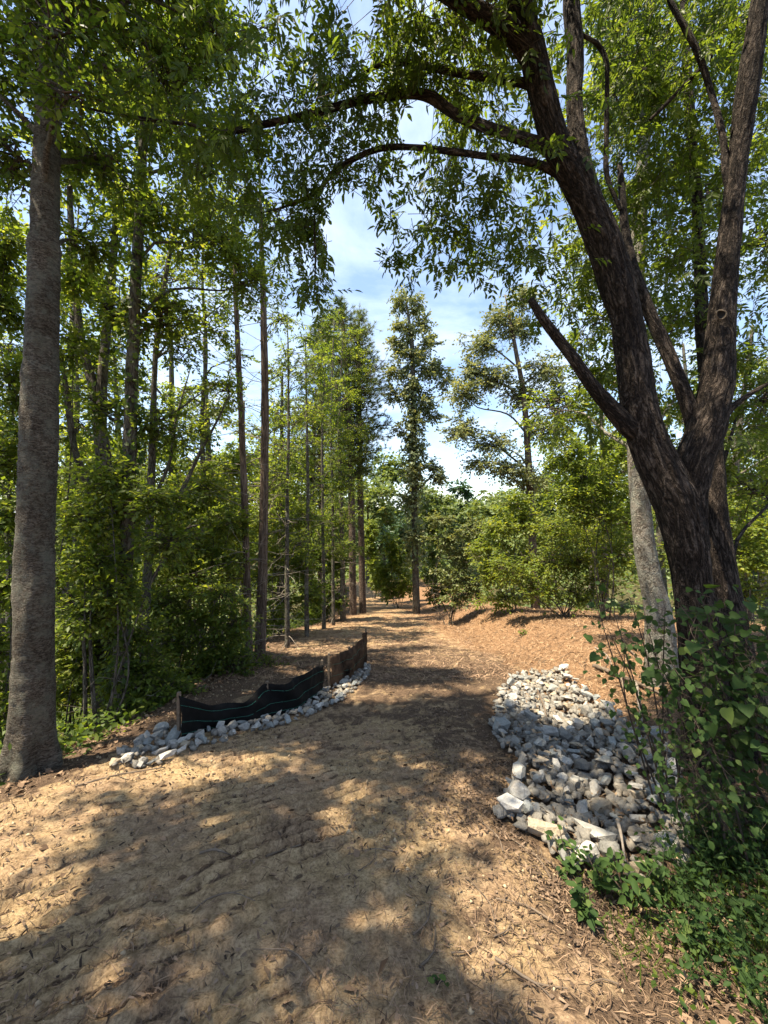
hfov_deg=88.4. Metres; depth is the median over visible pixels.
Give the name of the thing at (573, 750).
rock
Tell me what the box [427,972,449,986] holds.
weed plant
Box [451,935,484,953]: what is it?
fallen stick
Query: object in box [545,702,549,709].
rock
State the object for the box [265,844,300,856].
fallen stick
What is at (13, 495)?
background tree
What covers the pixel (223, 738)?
stone bed
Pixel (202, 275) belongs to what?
slim hardwood
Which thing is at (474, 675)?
litter
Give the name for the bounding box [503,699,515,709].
rock
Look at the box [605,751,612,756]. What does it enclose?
rock
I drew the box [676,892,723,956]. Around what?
weed plant
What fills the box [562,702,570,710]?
rock
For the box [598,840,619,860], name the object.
rock
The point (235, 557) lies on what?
sapling
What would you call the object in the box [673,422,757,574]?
background tree
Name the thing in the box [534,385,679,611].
woodland tree
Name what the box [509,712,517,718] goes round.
rock
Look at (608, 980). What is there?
fallen stick
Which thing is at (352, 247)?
sky
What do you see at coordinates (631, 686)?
vine plant
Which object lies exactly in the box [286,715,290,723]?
rock
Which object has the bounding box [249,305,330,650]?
slender tree
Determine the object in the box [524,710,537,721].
rock
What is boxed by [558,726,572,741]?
rock
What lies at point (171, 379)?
woodland tree
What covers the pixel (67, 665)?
sapling
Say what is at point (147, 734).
rock
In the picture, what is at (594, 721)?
rock
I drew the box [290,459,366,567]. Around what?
background tree
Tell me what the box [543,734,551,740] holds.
rock
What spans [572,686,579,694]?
rock
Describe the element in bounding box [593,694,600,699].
rock
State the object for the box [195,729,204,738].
rock
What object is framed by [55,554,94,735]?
bent sapling
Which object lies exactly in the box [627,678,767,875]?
vine plant
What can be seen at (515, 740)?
rock
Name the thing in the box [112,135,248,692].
branching tree
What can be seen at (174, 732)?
rock
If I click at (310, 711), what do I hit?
rock
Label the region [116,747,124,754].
rock
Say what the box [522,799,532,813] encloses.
rock
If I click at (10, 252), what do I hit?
sapling
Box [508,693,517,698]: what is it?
rock
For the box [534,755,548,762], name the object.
rock
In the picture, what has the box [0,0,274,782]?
maple tree
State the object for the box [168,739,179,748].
rock
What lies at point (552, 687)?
rock
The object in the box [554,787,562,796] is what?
rock
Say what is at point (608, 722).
rock
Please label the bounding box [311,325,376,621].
slender tree
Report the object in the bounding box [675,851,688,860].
rock
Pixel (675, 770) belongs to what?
rock
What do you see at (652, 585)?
pale tree
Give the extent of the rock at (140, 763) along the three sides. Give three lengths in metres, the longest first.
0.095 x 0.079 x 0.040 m
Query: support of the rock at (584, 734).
on the stone bed at (562, 809)
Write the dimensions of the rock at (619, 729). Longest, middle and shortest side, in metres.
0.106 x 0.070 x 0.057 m
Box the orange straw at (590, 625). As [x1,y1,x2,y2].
[424,604,766,709]
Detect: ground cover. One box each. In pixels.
[0,617,321,785]
[588,805,767,1023]
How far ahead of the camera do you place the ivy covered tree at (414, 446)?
16.06 m
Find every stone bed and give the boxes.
[112,663,370,768]
[487,666,697,883]
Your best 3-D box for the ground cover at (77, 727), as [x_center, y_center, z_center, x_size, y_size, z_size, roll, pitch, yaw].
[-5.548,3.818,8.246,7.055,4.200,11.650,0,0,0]
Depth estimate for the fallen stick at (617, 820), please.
2.43 m
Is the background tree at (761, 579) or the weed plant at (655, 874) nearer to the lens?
the weed plant at (655, 874)
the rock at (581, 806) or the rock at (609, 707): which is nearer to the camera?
the rock at (581, 806)
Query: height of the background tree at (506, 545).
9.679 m
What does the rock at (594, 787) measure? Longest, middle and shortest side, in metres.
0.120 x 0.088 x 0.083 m
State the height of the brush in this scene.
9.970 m
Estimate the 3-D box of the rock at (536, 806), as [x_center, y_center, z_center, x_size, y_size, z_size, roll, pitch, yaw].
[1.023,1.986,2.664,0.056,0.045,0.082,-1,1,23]
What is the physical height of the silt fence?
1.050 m
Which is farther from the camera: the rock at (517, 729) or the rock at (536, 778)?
the rock at (517, 729)
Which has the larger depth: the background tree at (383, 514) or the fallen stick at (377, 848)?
the background tree at (383, 514)
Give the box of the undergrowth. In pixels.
[633,761,767,1023]
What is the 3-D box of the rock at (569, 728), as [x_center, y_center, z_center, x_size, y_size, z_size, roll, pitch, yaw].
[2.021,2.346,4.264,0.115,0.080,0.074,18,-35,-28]
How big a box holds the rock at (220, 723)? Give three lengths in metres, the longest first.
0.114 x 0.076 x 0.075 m
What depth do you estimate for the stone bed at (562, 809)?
3.18 m
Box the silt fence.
[177,627,367,739]
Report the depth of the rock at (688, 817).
2.59 m
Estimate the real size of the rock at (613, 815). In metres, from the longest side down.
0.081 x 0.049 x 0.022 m
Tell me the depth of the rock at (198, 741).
3.71 m
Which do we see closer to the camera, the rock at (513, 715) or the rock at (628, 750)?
the rock at (628, 750)
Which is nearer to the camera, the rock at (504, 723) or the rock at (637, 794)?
the rock at (637, 794)
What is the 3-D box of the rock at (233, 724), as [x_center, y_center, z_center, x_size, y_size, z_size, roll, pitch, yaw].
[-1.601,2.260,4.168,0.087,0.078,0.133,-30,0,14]
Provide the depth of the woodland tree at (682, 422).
14.02 m
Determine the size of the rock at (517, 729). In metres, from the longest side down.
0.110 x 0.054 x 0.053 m
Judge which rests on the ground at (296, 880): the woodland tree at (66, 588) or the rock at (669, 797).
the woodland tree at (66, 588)
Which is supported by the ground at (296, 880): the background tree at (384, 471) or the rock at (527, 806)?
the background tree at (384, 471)
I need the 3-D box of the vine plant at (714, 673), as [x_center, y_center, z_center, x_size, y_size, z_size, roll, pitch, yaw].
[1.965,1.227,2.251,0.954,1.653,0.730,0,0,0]
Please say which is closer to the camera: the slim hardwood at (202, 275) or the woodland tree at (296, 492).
the slim hardwood at (202, 275)
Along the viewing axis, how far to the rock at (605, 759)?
3.41 m
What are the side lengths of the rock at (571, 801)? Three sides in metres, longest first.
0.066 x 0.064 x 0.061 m
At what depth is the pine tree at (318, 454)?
18.69 m
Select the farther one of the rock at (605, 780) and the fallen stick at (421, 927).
the rock at (605, 780)
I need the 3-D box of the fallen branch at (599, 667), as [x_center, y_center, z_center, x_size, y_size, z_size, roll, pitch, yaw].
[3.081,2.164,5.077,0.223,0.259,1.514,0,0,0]
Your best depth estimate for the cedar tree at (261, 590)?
7.44 m
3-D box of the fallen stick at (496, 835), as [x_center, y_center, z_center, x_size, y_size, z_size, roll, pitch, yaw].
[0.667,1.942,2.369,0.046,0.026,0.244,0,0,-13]
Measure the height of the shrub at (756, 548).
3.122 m
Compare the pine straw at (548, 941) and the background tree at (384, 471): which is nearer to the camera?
the pine straw at (548, 941)
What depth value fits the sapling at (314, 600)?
10.35 m
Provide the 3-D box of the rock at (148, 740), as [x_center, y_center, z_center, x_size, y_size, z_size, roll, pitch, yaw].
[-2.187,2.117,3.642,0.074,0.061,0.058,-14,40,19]
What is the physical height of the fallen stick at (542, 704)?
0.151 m
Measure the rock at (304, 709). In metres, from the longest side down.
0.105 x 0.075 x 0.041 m
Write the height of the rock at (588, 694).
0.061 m
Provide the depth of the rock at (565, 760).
3.43 m
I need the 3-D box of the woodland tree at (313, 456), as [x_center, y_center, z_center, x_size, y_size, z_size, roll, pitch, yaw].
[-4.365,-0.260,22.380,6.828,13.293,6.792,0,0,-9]
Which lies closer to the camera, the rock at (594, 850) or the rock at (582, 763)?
the rock at (594, 850)
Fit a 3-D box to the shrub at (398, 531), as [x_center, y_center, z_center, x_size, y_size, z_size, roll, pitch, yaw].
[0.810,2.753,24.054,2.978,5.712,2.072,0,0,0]
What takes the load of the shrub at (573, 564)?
on the ground at (296, 880)
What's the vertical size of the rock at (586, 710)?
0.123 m
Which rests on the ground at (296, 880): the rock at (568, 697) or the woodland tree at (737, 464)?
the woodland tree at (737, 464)
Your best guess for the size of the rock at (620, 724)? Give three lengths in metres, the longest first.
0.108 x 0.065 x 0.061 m
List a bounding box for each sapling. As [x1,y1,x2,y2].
[0,196,117,743]
[55,444,212,739]
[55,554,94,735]
[55,585,114,739]
[56,429,143,711]
[142,465,260,655]
[158,444,258,634]
[241,462,332,636]
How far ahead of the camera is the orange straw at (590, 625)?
7.89 m
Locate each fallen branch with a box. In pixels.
[592,664,667,696]
[635,680,642,720]
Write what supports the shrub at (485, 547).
on the ground at (296, 880)
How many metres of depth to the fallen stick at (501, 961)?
1.55 m
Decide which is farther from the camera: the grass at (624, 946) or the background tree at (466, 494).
the background tree at (466, 494)
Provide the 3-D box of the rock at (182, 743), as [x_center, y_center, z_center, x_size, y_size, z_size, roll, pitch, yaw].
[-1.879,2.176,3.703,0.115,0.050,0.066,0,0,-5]
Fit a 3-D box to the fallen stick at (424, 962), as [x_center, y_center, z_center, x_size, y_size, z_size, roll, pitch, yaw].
[0.201,1.828,1.650,0.047,0.032,0.185,0,0,28]
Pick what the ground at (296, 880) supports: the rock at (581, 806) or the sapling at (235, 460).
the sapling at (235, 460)
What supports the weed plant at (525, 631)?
on the ground at (296, 880)
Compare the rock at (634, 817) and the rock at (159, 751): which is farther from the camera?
the rock at (159, 751)
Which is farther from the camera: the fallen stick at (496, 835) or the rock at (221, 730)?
the rock at (221, 730)
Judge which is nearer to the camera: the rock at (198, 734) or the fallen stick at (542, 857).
the fallen stick at (542, 857)
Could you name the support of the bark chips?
on the ground at (296, 880)
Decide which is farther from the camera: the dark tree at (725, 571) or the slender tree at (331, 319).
the slender tree at (331, 319)
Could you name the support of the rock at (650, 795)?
on the stone bed at (562, 809)
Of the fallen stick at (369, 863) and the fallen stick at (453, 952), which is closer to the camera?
the fallen stick at (453, 952)
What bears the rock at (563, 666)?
on the stone bed at (562, 809)
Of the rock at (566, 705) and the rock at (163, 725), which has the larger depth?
the rock at (566, 705)
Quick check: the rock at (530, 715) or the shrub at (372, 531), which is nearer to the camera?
the rock at (530, 715)
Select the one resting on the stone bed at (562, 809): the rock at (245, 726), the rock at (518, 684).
the rock at (518, 684)
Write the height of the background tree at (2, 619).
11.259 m
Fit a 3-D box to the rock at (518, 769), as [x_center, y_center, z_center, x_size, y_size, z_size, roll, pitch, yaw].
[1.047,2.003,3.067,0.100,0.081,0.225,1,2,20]
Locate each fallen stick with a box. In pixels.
[75,767,164,786]
[192,889,254,912]
[199,848,230,855]
[253,945,315,977]
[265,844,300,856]
[347,848,398,854]
[358,849,376,870]
[412,897,430,934]
[419,927,438,967]
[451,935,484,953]
[469,879,499,931]
[482,822,503,852]
[494,921,512,936]
[495,956,567,997]
[496,894,552,922]
[512,839,551,878]
[525,849,555,866]
[536,689,548,724]
[589,978,618,984]
[615,818,626,864]
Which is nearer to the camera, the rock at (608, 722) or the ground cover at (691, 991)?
the ground cover at (691, 991)
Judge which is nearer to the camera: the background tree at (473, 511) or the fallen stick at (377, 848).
the fallen stick at (377, 848)
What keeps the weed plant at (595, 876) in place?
on the ground at (296, 880)
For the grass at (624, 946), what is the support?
on the ground at (296, 880)
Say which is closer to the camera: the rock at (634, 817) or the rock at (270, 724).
the rock at (634, 817)
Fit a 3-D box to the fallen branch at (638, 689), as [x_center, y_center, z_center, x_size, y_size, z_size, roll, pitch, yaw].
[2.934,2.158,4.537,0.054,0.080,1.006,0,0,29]
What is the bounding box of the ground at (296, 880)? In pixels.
[0,514,767,1023]
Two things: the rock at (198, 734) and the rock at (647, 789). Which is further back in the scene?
the rock at (198, 734)
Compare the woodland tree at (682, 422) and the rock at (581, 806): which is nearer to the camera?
the rock at (581, 806)
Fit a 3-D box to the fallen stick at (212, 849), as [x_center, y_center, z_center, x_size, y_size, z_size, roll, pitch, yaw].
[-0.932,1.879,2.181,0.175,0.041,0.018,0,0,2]
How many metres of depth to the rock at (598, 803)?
2.85 m
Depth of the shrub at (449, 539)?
12.38 m
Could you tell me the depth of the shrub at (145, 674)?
5.06 m
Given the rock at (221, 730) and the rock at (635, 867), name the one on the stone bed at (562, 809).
the rock at (635, 867)
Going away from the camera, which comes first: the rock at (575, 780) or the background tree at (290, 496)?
the rock at (575, 780)
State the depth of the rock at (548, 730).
3.97 m
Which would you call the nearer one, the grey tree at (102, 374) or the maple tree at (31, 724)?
the maple tree at (31, 724)
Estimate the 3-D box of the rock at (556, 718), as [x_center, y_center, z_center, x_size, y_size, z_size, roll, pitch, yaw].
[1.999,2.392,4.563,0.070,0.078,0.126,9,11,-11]
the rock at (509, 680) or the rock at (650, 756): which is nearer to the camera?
the rock at (650, 756)
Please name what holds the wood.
on the ground at (296, 880)
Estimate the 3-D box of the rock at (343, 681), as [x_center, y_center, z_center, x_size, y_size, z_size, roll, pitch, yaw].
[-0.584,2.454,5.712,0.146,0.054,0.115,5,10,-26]
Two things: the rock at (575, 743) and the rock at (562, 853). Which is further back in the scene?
the rock at (575, 743)
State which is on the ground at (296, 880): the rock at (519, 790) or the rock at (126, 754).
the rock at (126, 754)
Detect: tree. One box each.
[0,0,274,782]
[0,0,767,785]
[0,315,155,680]
[0,392,72,689]
[0,445,64,640]
[0,453,145,655]
[2,20,177,723]
[5,312,199,599]
[55,277,253,666]
[59,5,299,723]
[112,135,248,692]
[118,338,289,645]
[133,423,164,569]
[137,473,218,642]
[166,175,309,667]
[167,159,339,659]
[176,401,294,628]
[188,430,271,611]
[235,431,343,571]
[236,356,348,622]
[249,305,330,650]
[254,379,370,602]
[273,330,343,636]
[278,319,346,620]
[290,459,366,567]
[294,341,360,628]
[300,294,399,614]
[310,294,370,626]
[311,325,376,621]
[317,304,395,613]
[338,476,408,582]
[343,444,410,562]
[380,283,455,613]
[405,481,462,559]
[430,281,578,609]
[438,477,486,575]
[452,487,517,559]
[475,476,564,596]
[506,0,751,686]
[508,471,608,601]
[525,423,654,622]
[531,403,631,608]
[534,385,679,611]
[580,0,767,764]
[597,374,760,593]
[611,337,765,579]
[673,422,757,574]
[679,325,767,618]
[727,408,767,609]
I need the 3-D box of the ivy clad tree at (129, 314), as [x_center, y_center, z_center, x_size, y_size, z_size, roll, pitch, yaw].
[-2.725,-1.891,5.133,3.064,9.948,2.007,0,0,0]
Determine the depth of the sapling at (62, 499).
7.80 m
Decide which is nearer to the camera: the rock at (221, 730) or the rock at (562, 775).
the rock at (562, 775)
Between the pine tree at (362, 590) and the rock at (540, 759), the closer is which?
the rock at (540, 759)
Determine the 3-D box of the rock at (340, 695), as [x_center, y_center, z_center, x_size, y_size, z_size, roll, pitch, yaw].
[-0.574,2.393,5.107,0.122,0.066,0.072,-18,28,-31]
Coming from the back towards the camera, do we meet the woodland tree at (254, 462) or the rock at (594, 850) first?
the woodland tree at (254, 462)
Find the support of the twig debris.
on the ground at (296, 880)
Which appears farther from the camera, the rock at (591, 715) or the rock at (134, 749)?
the rock at (591, 715)
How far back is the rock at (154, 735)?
3.77 m
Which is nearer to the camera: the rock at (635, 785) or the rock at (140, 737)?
the rock at (635, 785)
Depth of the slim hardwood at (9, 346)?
8.35 m
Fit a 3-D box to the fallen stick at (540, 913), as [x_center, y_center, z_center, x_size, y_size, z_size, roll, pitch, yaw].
[0.678,1.889,1.909,0.256,0.030,0.095,0,0,24]
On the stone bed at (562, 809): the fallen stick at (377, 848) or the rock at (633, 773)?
the rock at (633, 773)
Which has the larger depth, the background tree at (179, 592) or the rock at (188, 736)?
the background tree at (179, 592)
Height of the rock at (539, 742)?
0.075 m
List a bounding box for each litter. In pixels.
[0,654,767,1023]
[193,613,520,682]
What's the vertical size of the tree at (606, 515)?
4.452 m
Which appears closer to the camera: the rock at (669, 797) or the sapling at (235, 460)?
the rock at (669, 797)
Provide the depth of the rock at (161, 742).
3.66 m
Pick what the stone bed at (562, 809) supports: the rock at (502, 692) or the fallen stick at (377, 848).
the rock at (502, 692)
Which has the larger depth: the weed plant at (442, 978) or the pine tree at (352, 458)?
the pine tree at (352, 458)
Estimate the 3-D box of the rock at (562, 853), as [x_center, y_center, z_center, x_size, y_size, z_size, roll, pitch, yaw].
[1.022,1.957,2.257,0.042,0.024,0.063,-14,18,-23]
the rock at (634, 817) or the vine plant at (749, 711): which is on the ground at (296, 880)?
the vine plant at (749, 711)
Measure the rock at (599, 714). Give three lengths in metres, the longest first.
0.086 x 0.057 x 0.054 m
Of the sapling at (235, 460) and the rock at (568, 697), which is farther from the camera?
the sapling at (235, 460)
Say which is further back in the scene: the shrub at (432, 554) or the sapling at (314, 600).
the shrub at (432, 554)
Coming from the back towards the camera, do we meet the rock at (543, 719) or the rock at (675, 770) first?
the rock at (543, 719)
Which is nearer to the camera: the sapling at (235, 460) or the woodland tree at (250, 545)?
the sapling at (235, 460)
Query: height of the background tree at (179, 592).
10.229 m
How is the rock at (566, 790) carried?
on the stone bed at (562, 809)
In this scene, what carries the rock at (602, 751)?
on the stone bed at (562, 809)
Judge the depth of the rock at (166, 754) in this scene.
3.42 m
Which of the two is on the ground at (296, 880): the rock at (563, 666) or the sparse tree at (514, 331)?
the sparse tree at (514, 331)
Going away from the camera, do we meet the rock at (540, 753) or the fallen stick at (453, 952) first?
the fallen stick at (453, 952)
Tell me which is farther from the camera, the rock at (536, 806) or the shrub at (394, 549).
the shrub at (394, 549)
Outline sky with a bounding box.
[0,0,767,512]
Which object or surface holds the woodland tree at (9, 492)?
on the ground at (296, 880)
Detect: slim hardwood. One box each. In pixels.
[0,208,128,715]
[144,181,284,653]
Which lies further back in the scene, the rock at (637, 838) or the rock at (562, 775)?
the rock at (562, 775)
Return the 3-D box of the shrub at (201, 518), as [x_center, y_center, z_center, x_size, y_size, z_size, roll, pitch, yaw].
[-3.809,1.577,7.638,2.911,3.616,1.460,0,0,0]
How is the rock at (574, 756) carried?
on the stone bed at (562, 809)
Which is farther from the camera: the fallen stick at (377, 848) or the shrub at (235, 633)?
the shrub at (235, 633)
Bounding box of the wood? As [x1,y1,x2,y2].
[56,479,767,577]
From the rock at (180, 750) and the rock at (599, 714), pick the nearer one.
the rock at (180, 750)
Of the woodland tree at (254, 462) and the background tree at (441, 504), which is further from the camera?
the background tree at (441, 504)
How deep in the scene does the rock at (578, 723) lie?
4.29 m
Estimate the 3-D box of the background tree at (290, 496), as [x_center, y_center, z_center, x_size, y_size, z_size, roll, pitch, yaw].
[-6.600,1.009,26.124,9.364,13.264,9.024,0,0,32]
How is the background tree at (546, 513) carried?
on the ground at (296, 880)
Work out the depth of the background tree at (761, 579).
19.85 m
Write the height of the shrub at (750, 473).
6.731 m
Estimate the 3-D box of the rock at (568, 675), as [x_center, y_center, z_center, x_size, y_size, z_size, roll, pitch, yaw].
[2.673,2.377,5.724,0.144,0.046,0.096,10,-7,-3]
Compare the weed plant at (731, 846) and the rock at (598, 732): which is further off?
the rock at (598, 732)
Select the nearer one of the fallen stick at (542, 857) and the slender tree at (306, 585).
the fallen stick at (542, 857)
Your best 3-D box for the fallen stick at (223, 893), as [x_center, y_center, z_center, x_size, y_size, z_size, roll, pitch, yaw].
[-0.747,1.829,1.867,0.281,0.048,0.082,0,0,-8]
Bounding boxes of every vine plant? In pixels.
[571,581,705,813]
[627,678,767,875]
[641,584,767,862]
[682,583,767,840]
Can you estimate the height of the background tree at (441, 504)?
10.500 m
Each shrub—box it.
[0,416,61,749]
[57,603,215,729]
[132,502,257,670]
[132,557,266,686]
[182,646,295,671]
[292,509,358,623]
[364,519,383,598]
[372,531,412,607]
[373,511,420,602]
[418,508,496,625]
[418,542,454,608]
[465,488,558,613]
[482,504,630,617]
[727,431,767,583]
[727,492,767,623]
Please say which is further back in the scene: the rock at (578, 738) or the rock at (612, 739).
the rock at (578, 738)
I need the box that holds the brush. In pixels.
[6,555,767,669]
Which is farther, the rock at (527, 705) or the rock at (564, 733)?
the rock at (527, 705)
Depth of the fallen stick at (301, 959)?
1.62 m
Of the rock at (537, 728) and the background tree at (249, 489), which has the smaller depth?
the rock at (537, 728)
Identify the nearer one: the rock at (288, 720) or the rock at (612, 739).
the rock at (612, 739)
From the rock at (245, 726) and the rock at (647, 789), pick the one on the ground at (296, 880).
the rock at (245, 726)
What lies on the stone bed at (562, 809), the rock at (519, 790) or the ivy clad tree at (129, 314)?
the rock at (519, 790)
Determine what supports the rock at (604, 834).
on the stone bed at (562, 809)
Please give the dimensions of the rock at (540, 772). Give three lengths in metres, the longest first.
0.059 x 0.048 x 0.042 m
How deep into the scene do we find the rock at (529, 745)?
3.43 m
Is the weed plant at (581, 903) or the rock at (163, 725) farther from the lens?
the rock at (163, 725)
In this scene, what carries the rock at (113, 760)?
on the ground at (296, 880)
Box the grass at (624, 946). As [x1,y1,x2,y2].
[562,785,767,990]
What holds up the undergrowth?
on the ground at (296, 880)
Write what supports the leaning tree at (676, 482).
on the ground at (296, 880)
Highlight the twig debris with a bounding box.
[447,608,760,698]
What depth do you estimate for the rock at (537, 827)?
2.43 m
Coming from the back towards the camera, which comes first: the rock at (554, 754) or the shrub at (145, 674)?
the shrub at (145, 674)
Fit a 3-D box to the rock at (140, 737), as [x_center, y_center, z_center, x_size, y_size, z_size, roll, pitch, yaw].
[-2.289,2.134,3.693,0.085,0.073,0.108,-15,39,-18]
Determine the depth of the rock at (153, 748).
3.57 m
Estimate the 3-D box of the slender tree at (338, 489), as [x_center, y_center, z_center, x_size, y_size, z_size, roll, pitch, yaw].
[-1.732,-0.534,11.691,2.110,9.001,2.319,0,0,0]
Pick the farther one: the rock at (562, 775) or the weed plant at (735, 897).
the rock at (562, 775)
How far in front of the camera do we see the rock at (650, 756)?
3.26 m
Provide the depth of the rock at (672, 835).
2.41 m
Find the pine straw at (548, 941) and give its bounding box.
[0,635,767,1023]
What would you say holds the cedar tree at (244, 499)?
on the ground at (296, 880)
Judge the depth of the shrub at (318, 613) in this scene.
13.88 m
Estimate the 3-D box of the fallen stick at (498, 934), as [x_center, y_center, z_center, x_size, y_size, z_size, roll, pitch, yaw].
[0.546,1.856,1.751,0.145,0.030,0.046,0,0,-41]
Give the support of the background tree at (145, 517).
on the ground at (296, 880)
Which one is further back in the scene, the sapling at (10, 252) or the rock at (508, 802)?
the sapling at (10, 252)
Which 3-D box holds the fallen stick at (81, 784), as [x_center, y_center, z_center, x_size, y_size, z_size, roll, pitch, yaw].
[-2.095,2.099,3.175,0.586,0.090,0.202,0,0,-22]
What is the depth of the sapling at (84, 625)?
4.59 m
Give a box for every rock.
[109,758,120,766]
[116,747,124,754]
[121,752,133,759]
[130,747,138,757]
[133,734,144,743]
[137,757,143,768]
[142,737,152,745]
[144,730,150,737]
[148,744,156,751]
[149,729,162,739]
[151,746,167,754]
[153,721,168,731]
[158,739,164,745]
[159,749,176,759]
[165,724,181,744]
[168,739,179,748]
[176,744,186,753]
[178,740,189,746]
[185,733,192,739]
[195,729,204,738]
[195,738,201,745]
[199,735,206,743]
[216,721,224,727]
[217,725,226,736]
[226,720,237,729]
[237,722,249,730]
[251,721,261,728]
[266,721,272,727]
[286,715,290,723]
[302,706,311,711]
[307,708,314,714]
[335,692,343,697]
[339,678,347,683]
[492,717,510,734]
[496,793,523,812]
[499,690,506,695]
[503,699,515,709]
[507,677,514,685]
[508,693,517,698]
[508,780,530,800]
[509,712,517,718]
[511,685,519,692]
[511,736,520,748]
[512,760,525,778]
[513,727,520,733]
[514,681,520,687]
[521,704,531,708]
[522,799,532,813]
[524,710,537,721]
[524,742,532,748]
[528,817,567,837]
[531,773,541,782]
[531,802,539,811]
[534,726,542,730]
[534,737,545,747]
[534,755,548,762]
[538,751,549,756]
[538,770,543,779]
[539,716,547,724]
[541,725,558,736]
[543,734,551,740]
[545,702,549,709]
[546,683,557,691]
[549,749,557,757]
[552,758,560,772]
[554,715,562,722]
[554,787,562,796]
[556,772,567,781]
[558,664,568,669]
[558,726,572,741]
[558,848,567,859]
[559,755,573,766]
[560,695,572,699]
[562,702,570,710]
[563,673,572,678]
[563,785,569,793]
[564,799,573,805]
[566,725,575,731]
[567,749,579,752]
[569,742,582,747]
[570,775,579,786]
[571,718,583,729]
[571,753,580,760]
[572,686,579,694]
[572,817,617,840]
[574,735,583,743]
[574,758,589,770]
[574,840,599,862]
[576,799,587,813]
[577,731,589,738]
[580,705,592,716]
[582,691,592,697]
[587,712,596,718]
[589,780,600,797]
[589,797,611,813]
[590,717,600,728]
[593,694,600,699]
[594,728,603,735]
[594,755,612,762]
[595,712,601,719]
[598,748,606,753]
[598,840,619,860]
[600,719,614,725]
[600,775,610,785]
[603,701,614,712]
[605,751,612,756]
[608,736,616,745]
[609,812,619,819]
[615,721,626,728]
[616,725,622,735]
[619,743,635,760]
[625,770,637,775]
[627,859,654,873]
[628,782,642,789]
[629,814,645,821]
[630,790,644,798]
[630,836,641,841]
[642,753,652,759]
[644,726,667,736]
[645,783,659,793]
[646,793,659,804]
[652,830,679,850]
[663,790,681,802]
[665,759,676,775]
[671,808,689,823]
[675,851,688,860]
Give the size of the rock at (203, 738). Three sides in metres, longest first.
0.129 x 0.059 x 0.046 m
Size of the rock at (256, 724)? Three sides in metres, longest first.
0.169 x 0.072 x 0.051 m
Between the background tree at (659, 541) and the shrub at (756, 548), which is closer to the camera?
the shrub at (756, 548)
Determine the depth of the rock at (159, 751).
3.50 m
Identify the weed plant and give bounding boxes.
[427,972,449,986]
[518,629,527,635]
[544,815,585,878]
[565,877,603,931]
[582,844,634,895]
[592,846,662,915]
[644,851,689,902]
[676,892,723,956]
[688,804,749,873]
[711,882,765,920]
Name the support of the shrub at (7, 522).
on the ground at (296, 880)
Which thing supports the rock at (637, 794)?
on the stone bed at (562, 809)
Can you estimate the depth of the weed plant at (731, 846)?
2.22 m
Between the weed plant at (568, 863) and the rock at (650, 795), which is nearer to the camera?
the weed plant at (568, 863)
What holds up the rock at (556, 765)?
on the stone bed at (562, 809)
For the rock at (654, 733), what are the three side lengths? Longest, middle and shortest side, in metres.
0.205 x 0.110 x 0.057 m
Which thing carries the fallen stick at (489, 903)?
on the ground at (296, 880)
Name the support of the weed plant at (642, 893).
on the ground at (296, 880)
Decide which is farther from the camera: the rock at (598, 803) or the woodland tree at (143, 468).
the woodland tree at (143, 468)
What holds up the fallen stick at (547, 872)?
on the ground at (296, 880)
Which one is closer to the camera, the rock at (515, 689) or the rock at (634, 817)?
the rock at (634, 817)
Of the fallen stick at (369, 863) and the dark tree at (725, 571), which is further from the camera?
the dark tree at (725, 571)
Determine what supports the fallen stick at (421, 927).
on the ground at (296, 880)
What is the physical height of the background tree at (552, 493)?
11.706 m
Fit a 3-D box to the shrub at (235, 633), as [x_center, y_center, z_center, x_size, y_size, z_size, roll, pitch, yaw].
[-3.063,1.876,6.427,2.280,2.263,1.300,0,0,0]
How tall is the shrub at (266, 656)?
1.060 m
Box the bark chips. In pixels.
[0,705,767,1023]
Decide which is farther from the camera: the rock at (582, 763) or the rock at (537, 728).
the rock at (537, 728)

